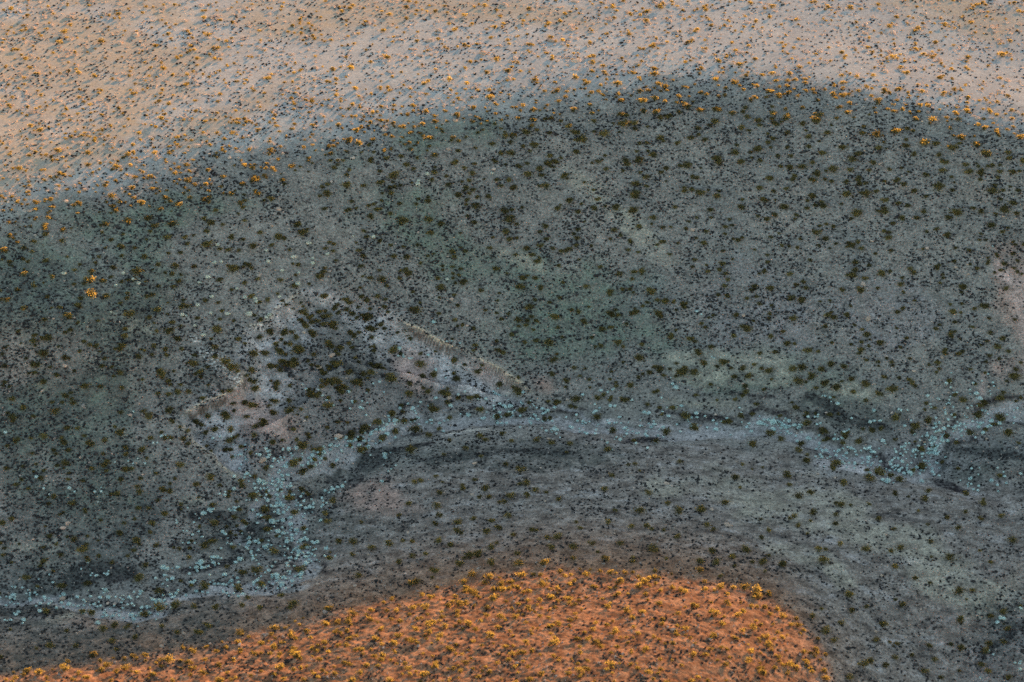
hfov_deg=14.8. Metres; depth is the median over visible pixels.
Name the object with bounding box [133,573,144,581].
desert shrub
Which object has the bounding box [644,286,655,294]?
desert shrub
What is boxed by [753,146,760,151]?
desert shrub
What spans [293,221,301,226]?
desert shrub
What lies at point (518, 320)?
desert shrub
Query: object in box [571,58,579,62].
pale stone
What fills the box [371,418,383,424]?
desert shrub
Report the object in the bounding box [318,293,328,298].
desert shrub
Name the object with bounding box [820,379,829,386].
desert shrub
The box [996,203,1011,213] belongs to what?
desert shrub
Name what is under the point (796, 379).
desert shrub
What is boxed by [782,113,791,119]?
desert shrub
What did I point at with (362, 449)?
desert shrub
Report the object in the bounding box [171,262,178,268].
desert shrub
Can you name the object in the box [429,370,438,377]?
desert shrub
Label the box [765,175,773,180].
desert shrub
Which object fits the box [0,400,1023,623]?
dry streambed
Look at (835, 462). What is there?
desert shrub
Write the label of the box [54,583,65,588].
desert shrub
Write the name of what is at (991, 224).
desert shrub
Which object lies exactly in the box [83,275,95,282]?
desert shrub
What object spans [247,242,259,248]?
desert shrub
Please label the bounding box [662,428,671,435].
desert shrub
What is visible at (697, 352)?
desert shrub
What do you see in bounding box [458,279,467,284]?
desert shrub
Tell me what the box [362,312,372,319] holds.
desert shrub
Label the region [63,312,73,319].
desert shrub
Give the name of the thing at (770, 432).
desert shrub
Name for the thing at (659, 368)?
desert shrub
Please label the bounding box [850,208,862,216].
desert shrub
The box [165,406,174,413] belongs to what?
desert shrub
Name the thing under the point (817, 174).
desert shrub
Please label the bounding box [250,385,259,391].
desert shrub
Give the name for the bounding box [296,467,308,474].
desert shrub
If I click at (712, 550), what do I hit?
desert shrub
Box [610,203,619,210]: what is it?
desert shrub
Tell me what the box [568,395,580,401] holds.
desert shrub
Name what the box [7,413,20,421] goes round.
desert shrub
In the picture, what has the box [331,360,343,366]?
desert shrub
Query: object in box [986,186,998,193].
desert shrub
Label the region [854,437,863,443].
desert shrub
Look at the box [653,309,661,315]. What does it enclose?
desert shrub
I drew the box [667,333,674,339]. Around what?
desert shrub
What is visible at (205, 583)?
desert shrub
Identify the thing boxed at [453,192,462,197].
desert shrub
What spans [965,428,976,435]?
desert shrub
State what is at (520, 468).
desert shrub
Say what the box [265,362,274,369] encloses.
desert shrub
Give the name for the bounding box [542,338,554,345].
desert shrub
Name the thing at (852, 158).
desert shrub
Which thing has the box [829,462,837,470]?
desert shrub
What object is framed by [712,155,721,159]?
desert shrub
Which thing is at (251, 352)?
desert shrub
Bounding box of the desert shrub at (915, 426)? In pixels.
[910,422,920,430]
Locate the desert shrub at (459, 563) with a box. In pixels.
[455,560,463,566]
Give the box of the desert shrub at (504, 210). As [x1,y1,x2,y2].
[499,206,508,213]
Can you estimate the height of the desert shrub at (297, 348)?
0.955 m
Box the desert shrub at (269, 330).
[264,327,274,333]
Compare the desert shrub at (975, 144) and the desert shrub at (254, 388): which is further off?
the desert shrub at (975, 144)
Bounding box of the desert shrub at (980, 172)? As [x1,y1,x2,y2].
[976,168,986,176]
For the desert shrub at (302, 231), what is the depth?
496.44 m
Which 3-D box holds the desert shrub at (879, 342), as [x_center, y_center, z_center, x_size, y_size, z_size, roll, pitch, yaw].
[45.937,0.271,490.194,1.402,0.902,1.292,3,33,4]
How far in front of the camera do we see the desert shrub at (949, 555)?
457.64 m
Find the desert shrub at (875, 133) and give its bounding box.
[868,129,883,138]
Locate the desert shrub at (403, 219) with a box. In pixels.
[397,215,410,223]
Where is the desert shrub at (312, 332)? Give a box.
[309,327,317,334]
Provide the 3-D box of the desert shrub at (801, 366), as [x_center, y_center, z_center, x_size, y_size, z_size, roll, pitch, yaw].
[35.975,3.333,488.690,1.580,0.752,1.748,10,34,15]
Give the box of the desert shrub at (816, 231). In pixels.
[812,229,820,236]
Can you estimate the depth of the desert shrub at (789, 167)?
510.45 m
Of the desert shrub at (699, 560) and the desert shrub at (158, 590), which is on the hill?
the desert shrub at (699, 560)
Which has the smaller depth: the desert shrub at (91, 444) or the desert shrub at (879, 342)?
the desert shrub at (91, 444)
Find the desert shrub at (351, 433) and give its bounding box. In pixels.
[345,429,355,436]
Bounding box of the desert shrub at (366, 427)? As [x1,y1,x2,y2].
[359,422,369,430]
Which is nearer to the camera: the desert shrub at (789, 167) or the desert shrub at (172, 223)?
the desert shrub at (172, 223)
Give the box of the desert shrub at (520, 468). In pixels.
[513,465,526,473]
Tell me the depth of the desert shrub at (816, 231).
502.77 m
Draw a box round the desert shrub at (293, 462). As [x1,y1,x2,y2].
[288,457,299,466]
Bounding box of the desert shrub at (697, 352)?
[694,349,702,354]
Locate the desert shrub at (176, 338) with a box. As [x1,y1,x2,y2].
[173,335,181,341]
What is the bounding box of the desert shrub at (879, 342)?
[876,340,885,345]
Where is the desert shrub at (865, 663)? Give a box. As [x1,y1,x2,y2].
[857,659,871,667]
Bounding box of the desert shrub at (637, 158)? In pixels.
[633,155,644,164]
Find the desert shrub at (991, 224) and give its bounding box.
[986,222,996,227]
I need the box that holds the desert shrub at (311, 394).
[305,390,314,397]
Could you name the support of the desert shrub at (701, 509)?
on the hill
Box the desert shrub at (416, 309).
[406,306,423,313]
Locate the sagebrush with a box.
[0,245,1021,678]
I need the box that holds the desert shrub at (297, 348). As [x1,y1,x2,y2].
[290,344,304,353]
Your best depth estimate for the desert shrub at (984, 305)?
494.30 m
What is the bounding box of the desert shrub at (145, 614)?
[137,610,148,616]
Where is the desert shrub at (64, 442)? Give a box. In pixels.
[60,439,67,445]
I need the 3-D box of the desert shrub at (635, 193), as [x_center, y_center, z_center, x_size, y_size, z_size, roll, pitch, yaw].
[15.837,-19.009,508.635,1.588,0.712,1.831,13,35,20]
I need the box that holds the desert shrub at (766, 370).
[764,367,772,373]
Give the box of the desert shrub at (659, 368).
[655,365,663,372]
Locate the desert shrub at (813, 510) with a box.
[809,508,817,516]
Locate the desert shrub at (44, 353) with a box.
[36,349,49,357]
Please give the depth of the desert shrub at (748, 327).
493.45 m
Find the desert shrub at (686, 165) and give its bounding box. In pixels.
[681,160,691,167]
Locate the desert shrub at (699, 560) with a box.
[696,557,703,562]
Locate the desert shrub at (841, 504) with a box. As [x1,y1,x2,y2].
[835,499,846,506]
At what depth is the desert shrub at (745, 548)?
454.30 m
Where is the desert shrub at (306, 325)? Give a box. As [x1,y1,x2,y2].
[301,323,310,328]
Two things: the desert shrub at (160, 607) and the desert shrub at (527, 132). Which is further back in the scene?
the desert shrub at (527, 132)
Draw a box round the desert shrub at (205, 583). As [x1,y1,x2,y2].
[198,580,209,589]
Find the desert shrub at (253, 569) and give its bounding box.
[248,565,263,574]
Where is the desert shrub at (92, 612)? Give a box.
[85,608,94,616]
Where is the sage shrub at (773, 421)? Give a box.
[769,417,776,424]
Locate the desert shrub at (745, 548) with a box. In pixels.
[741,545,750,553]
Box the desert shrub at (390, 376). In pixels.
[385,372,397,382]
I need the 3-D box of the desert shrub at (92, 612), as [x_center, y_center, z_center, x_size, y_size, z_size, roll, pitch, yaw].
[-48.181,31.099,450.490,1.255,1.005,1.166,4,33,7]
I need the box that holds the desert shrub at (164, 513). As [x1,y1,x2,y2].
[161,509,169,515]
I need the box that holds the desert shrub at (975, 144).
[971,141,981,147]
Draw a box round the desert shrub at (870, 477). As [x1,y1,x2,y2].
[863,473,876,480]
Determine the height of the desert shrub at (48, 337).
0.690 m
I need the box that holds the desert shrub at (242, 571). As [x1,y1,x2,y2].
[235,568,248,573]
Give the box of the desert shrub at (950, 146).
[944,144,958,151]
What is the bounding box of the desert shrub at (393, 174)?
[386,169,399,179]
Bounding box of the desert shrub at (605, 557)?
[601,555,609,560]
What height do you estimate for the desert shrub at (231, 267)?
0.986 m
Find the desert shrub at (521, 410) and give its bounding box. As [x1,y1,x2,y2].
[515,407,526,413]
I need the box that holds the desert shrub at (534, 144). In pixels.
[528,141,539,147]
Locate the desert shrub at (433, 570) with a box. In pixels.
[429,568,440,572]
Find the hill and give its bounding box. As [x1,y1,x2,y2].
[0,431,1023,681]
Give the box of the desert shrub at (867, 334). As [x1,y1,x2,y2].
[862,331,871,337]
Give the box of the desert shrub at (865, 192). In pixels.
[861,189,871,197]
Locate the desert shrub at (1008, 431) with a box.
[1003,428,1014,436]
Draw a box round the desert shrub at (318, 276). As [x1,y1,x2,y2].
[315,273,323,278]
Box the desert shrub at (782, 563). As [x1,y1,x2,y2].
[777,560,786,566]
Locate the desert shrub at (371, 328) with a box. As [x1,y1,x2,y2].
[364,324,377,331]
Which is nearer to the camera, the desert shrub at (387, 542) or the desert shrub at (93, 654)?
the desert shrub at (93, 654)
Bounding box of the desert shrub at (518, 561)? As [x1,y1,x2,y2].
[513,558,524,565]
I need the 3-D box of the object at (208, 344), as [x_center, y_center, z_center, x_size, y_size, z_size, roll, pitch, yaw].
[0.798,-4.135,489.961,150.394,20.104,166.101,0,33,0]
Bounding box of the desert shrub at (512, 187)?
[509,185,517,189]
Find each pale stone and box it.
[333,434,342,438]
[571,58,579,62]
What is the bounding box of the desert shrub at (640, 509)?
[631,505,648,513]
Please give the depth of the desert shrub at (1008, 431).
481.25 m
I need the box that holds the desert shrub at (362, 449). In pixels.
[356,445,368,452]
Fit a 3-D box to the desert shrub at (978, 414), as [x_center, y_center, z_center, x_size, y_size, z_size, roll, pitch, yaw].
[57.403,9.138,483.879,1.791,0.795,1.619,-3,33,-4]
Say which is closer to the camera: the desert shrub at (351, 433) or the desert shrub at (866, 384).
the desert shrub at (351, 433)
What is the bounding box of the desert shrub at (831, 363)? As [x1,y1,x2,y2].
[826,361,834,366]
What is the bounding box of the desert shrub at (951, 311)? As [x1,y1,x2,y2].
[948,309,956,313]
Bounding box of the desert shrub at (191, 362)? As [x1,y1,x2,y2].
[186,359,198,366]
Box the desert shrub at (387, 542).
[384,539,393,545]
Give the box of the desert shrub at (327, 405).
[322,401,332,408]
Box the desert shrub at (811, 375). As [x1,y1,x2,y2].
[807,371,817,377]
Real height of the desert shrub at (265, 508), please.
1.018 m
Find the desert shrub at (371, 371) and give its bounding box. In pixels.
[367,368,377,374]
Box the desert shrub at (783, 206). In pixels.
[778,203,788,208]
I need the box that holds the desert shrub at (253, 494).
[247,491,260,498]
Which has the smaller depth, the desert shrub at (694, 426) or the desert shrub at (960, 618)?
the desert shrub at (960, 618)
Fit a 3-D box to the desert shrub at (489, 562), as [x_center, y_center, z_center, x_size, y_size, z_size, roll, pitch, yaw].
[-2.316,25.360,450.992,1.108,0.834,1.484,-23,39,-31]
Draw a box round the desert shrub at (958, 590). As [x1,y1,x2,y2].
[952,585,968,595]
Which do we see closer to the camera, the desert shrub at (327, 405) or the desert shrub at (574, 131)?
the desert shrub at (327, 405)
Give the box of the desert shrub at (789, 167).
[786,164,794,170]
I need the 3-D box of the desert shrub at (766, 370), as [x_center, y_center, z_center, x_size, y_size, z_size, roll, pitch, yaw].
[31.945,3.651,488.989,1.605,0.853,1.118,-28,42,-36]
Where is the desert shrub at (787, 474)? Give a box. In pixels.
[782,471,791,478]
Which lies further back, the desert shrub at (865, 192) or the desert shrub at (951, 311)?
the desert shrub at (865, 192)
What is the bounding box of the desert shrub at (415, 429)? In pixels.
[405,424,424,432]
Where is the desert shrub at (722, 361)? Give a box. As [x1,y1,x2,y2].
[719,358,727,364]
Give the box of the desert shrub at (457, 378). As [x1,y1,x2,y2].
[451,375,461,381]
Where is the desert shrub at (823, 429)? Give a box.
[818,427,826,434]
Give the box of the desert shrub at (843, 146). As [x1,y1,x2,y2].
[837,144,848,149]
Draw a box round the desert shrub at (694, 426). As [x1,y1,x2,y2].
[689,423,698,430]
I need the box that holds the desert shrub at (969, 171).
[964,168,973,174]
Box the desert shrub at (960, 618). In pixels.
[956,615,964,623]
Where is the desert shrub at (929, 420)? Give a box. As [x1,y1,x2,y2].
[924,415,932,423]
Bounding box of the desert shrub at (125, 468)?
[121,466,129,471]
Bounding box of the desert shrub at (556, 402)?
[553,399,561,404]
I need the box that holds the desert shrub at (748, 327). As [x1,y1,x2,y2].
[741,323,752,331]
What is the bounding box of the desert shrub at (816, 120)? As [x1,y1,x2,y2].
[810,115,820,124]
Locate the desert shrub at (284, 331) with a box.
[278,327,289,334]
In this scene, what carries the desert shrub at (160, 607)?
on the hill
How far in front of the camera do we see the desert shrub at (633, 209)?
506.51 m
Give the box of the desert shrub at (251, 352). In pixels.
[247,349,259,356]
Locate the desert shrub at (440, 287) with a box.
[435,283,446,290]
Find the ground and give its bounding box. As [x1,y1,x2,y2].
[0,75,1023,612]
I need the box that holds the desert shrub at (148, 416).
[143,412,153,420]
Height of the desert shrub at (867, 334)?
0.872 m
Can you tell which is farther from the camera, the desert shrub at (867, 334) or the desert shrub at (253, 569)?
the desert shrub at (867, 334)
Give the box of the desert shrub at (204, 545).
[199,541,210,549]
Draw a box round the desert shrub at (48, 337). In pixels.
[41,335,53,340]
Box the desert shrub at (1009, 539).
[1005,535,1018,542]
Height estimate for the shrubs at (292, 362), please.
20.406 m
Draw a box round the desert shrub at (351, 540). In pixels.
[348,537,357,545]
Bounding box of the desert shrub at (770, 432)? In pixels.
[763,429,776,437]
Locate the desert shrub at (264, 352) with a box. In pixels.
[260,349,270,355]
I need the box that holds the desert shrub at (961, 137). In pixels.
[957,134,964,140]
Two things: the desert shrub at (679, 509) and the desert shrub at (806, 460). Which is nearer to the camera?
the desert shrub at (679, 509)
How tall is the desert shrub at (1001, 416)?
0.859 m
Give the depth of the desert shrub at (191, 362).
479.63 m
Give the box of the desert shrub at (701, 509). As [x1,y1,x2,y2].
[695,507,706,511]
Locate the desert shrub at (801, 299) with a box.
[797,296,805,302]
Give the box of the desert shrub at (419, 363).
[414,360,426,367]
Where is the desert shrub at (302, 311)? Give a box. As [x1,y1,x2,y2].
[298,308,308,314]
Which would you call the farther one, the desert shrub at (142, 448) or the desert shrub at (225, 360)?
the desert shrub at (225, 360)
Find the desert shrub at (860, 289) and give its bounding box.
[855,286,867,292]
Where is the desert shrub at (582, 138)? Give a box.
[579,133,587,142]
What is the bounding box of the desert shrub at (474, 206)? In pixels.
[470,202,479,209]
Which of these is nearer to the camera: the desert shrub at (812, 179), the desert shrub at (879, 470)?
the desert shrub at (879, 470)
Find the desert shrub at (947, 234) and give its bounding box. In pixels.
[943,231,951,237]
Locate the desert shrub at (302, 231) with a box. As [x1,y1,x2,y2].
[297,228,307,236]
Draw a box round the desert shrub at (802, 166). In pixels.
[795,164,807,168]
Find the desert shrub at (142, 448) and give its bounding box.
[137,444,146,451]
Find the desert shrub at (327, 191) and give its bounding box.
[323,189,332,196]
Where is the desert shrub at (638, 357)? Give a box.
[634,352,644,360]
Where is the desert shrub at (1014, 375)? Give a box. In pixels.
[1009,372,1022,379]
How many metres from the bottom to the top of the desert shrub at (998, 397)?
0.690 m
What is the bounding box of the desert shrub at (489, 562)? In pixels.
[486,558,494,566]
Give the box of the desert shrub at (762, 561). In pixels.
[758,557,767,564]
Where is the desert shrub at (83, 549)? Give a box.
[75,544,90,553]
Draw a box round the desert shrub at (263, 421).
[257,418,271,426]
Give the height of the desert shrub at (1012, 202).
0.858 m
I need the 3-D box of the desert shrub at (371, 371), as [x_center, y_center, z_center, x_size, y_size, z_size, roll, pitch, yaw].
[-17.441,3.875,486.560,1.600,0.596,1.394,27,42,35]
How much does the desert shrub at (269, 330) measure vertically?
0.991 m
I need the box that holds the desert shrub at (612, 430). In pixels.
[609,427,617,433]
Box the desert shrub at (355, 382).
[349,378,360,385]
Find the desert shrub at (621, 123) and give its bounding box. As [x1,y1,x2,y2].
[618,118,629,128]
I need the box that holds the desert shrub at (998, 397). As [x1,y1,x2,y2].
[995,394,1004,400]
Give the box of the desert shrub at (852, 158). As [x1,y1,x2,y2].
[846,154,858,161]
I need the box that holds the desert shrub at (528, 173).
[524,170,531,177]
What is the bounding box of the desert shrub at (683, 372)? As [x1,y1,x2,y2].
[675,368,685,375]
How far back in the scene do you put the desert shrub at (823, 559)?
453.88 m
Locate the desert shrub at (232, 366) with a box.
[224,361,239,370]
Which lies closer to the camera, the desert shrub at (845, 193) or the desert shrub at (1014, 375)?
the desert shrub at (1014, 375)
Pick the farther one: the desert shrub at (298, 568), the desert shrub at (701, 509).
the desert shrub at (701, 509)
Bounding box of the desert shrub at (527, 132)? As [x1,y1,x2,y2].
[520,128,531,134]
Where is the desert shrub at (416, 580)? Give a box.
[408,577,423,583]
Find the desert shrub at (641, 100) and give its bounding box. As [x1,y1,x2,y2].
[636,97,647,102]
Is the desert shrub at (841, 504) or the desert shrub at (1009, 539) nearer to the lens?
the desert shrub at (1009, 539)
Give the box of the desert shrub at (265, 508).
[259,504,270,512]
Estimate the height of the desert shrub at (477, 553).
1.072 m
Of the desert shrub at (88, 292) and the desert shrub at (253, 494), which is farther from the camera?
the desert shrub at (88, 292)
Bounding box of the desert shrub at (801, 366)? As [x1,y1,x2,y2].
[797,363,807,371]
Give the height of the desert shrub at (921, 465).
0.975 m
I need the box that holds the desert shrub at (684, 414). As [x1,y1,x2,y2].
[680,411,690,419]
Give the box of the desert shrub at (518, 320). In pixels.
[513,316,524,321]
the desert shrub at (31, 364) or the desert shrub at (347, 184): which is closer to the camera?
the desert shrub at (31, 364)
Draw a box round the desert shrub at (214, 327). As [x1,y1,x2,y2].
[210,325,221,333]
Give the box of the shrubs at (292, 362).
[0,0,1023,681]
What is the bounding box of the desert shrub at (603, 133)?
[598,129,610,137]
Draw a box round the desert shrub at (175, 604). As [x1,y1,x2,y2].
[170,598,181,610]
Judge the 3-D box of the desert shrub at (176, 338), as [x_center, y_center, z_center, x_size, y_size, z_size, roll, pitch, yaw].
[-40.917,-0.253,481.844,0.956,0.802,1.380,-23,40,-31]
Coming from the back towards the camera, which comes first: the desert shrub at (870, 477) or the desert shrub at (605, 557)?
the desert shrub at (870, 477)
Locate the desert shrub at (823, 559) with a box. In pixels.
[817,556,830,564]
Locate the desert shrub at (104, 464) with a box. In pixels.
[101,461,109,467]
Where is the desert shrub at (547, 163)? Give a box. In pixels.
[544,160,551,165]
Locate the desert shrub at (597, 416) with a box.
[591,413,602,419]
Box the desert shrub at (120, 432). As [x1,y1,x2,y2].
[114,429,123,435]
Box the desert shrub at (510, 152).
[504,149,514,155]
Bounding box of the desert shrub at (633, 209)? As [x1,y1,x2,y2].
[628,207,641,212]
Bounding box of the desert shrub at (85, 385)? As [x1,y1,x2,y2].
[79,382,91,388]
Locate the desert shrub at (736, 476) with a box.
[729,474,739,478]
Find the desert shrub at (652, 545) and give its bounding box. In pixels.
[647,543,658,553]
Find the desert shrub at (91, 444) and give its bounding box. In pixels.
[85,439,94,446]
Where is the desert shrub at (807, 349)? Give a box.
[802,347,814,353]
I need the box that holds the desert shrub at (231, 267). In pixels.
[226,264,237,273]
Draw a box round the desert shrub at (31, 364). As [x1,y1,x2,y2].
[29,360,42,367]
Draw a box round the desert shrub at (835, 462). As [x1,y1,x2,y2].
[830,459,842,465]
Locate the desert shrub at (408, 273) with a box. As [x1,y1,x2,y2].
[402,269,412,275]
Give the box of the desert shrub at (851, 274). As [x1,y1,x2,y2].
[848,271,857,277]
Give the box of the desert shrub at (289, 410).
[284,404,297,415]
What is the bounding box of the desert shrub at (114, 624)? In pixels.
[109,621,119,627]
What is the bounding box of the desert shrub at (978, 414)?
[972,410,985,418]
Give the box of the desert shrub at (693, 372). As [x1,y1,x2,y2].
[688,369,698,376]
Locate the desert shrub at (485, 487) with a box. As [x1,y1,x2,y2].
[481,484,489,491]
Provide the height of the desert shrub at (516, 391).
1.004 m
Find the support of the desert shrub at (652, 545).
on the hill
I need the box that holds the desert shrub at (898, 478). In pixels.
[895,475,906,481]
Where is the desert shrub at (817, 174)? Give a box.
[812,170,821,177]
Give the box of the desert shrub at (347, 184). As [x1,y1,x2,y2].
[340,181,351,188]
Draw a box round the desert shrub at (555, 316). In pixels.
[548,312,559,319]
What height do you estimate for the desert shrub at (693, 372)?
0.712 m
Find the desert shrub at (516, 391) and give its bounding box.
[511,386,521,396]
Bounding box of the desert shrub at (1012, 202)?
[1007,200,1017,205]
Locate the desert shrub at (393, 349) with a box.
[388,345,397,353]
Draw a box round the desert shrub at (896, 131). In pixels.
[892,128,902,133]
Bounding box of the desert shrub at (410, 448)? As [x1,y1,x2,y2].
[405,444,416,453]
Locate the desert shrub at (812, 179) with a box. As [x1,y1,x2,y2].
[808,176,818,182]
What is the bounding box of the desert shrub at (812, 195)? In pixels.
[808,193,816,198]
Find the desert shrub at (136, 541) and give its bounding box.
[132,536,140,543]
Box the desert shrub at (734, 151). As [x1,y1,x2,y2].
[731,149,737,154]
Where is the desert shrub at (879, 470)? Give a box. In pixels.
[873,466,885,476]
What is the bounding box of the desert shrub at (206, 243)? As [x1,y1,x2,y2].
[200,239,214,247]
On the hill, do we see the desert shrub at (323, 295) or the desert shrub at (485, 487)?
the desert shrub at (485, 487)
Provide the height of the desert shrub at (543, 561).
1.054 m
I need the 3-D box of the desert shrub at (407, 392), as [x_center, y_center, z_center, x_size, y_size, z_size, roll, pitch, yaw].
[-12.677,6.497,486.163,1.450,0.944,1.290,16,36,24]
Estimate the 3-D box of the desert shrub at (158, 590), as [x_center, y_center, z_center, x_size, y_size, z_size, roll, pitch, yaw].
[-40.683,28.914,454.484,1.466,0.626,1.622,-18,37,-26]
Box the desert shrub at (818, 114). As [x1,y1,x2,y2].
[813,111,823,116]
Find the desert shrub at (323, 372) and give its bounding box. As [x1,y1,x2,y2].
[319,369,328,375]
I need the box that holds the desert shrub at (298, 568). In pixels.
[294,564,306,571]
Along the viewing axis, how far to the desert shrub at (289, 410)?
478.70 m
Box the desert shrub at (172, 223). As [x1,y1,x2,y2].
[167,220,178,225]
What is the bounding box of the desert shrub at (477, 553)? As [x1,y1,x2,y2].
[472,549,484,557]
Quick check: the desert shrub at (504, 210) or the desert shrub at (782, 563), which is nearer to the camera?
the desert shrub at (782, 563)
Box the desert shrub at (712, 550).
[708,547,715,553]
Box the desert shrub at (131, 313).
[122,309,137,317]
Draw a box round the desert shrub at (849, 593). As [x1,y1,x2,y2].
[844,590,855,597]
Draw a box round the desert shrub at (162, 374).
[156,368,167,376]
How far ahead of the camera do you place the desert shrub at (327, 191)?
501.17 m
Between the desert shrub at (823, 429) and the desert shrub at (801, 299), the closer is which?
the desert shrub at (823, 429)
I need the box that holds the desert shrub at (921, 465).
[917,462,926,469]
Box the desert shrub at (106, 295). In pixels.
[102,293,110,298]
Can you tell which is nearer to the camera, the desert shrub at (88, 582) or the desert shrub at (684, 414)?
the desert shrub at (88, 582)
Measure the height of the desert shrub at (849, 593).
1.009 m
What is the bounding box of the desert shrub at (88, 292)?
[86,288,95,298]
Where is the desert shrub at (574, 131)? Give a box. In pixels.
[568,128,580,134]
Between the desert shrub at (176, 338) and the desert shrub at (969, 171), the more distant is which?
the desert shrub at (969, 171)
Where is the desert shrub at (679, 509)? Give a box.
[673,505,683,514]
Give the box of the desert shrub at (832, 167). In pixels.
[827,164,838,172]
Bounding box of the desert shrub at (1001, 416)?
[993,412,1005,422]
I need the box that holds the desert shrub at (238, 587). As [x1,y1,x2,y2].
[233,583,242,591]
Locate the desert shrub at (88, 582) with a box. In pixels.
[84,580,92,585]
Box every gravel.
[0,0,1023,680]
[0,0,1023,681]
[0,0,1023,681]
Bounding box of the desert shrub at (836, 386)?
[832,382,840,390]
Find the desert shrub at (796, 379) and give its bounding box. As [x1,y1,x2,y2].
[791,376,804,385]
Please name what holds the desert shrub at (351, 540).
on the hill
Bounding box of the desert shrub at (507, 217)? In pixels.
[502,214,517,224]
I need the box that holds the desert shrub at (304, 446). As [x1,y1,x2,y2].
[297,441,311,449]
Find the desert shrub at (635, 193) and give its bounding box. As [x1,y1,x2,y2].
[628,190,641,196]
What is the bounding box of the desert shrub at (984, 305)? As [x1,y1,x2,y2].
[979,302,990,308]
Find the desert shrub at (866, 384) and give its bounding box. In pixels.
[861,379,870,387]
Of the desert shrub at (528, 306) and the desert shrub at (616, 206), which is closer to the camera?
the desert shrub at (528, 306)
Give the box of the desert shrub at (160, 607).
[153,602,166,610]
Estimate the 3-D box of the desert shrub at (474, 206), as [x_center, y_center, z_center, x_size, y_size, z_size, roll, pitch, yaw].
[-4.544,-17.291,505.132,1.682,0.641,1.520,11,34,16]
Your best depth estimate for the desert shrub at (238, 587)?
453.96 m
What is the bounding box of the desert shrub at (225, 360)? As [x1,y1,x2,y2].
[219,356,231,364]
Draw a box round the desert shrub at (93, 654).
[88,651,98,656]
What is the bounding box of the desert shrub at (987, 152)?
[980,149,992,157]
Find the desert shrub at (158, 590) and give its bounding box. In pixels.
[152,586,163,594]
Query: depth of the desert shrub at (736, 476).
471.00 m
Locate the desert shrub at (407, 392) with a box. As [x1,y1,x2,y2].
[404,390,413,396]
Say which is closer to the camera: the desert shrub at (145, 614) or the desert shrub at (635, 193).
the desert shrub at (145, 614)
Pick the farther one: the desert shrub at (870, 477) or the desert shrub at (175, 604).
the desert shrub at (870, 477)
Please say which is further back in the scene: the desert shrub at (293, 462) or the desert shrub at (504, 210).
the desert shrub at (504, 210)
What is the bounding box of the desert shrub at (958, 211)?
[948,208,963,216]
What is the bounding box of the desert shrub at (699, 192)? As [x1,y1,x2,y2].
[695,189,706,196]
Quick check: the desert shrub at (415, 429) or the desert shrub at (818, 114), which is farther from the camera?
the desert shrub at (818, 114)
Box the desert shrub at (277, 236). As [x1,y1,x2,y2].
[274,233,281,239]
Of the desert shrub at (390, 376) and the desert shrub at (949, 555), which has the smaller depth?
the desert shrub at (949, 555)
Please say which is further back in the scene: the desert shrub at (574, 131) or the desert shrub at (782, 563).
the desert shrub at (574, 131)
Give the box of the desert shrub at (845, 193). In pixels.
[842,190,851,196]
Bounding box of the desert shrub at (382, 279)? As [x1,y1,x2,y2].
[377,274,386,282]
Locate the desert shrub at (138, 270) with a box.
[131,266,144,276]
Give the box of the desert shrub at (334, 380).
[330,376,342,383]
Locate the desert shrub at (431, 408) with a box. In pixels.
[427,403,437,412]
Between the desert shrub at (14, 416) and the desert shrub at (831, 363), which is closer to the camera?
the desert shrub at (14, 416)
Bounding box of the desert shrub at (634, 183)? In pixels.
[629,180,640,186]
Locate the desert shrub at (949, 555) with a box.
[945,553,956,562]
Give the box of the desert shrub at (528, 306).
[523,303,534,309]
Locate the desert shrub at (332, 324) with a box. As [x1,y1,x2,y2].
[327,319,338,328]
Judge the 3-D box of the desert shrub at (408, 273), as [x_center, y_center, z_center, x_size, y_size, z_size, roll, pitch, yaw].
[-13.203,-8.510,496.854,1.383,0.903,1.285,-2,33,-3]
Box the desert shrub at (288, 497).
[284,494,294,500]
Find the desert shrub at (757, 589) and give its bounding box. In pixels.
[751,584,762,593]
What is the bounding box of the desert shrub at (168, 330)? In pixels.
[162,326,175,333]
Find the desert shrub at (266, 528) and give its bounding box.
[263,526,272,530]
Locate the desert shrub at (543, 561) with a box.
[539,558,549,566]
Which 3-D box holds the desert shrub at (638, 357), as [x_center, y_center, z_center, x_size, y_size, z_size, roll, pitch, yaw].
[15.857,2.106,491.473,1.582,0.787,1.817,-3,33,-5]
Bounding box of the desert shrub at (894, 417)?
[891,412,900,420]
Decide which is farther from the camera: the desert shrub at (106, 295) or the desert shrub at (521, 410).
the desert shrub at (521, 410)
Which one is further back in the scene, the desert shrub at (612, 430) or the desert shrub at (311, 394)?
the desert shrub at (612, 430)
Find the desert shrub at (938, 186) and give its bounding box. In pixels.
[932,181,945,191]
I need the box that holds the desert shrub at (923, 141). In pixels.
[919,138,931,145]
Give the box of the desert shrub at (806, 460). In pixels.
[802,458,810,463]
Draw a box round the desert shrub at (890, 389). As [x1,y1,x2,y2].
[885,385,900,391]
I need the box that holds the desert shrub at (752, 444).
[747,441,756,447]
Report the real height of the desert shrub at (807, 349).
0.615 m

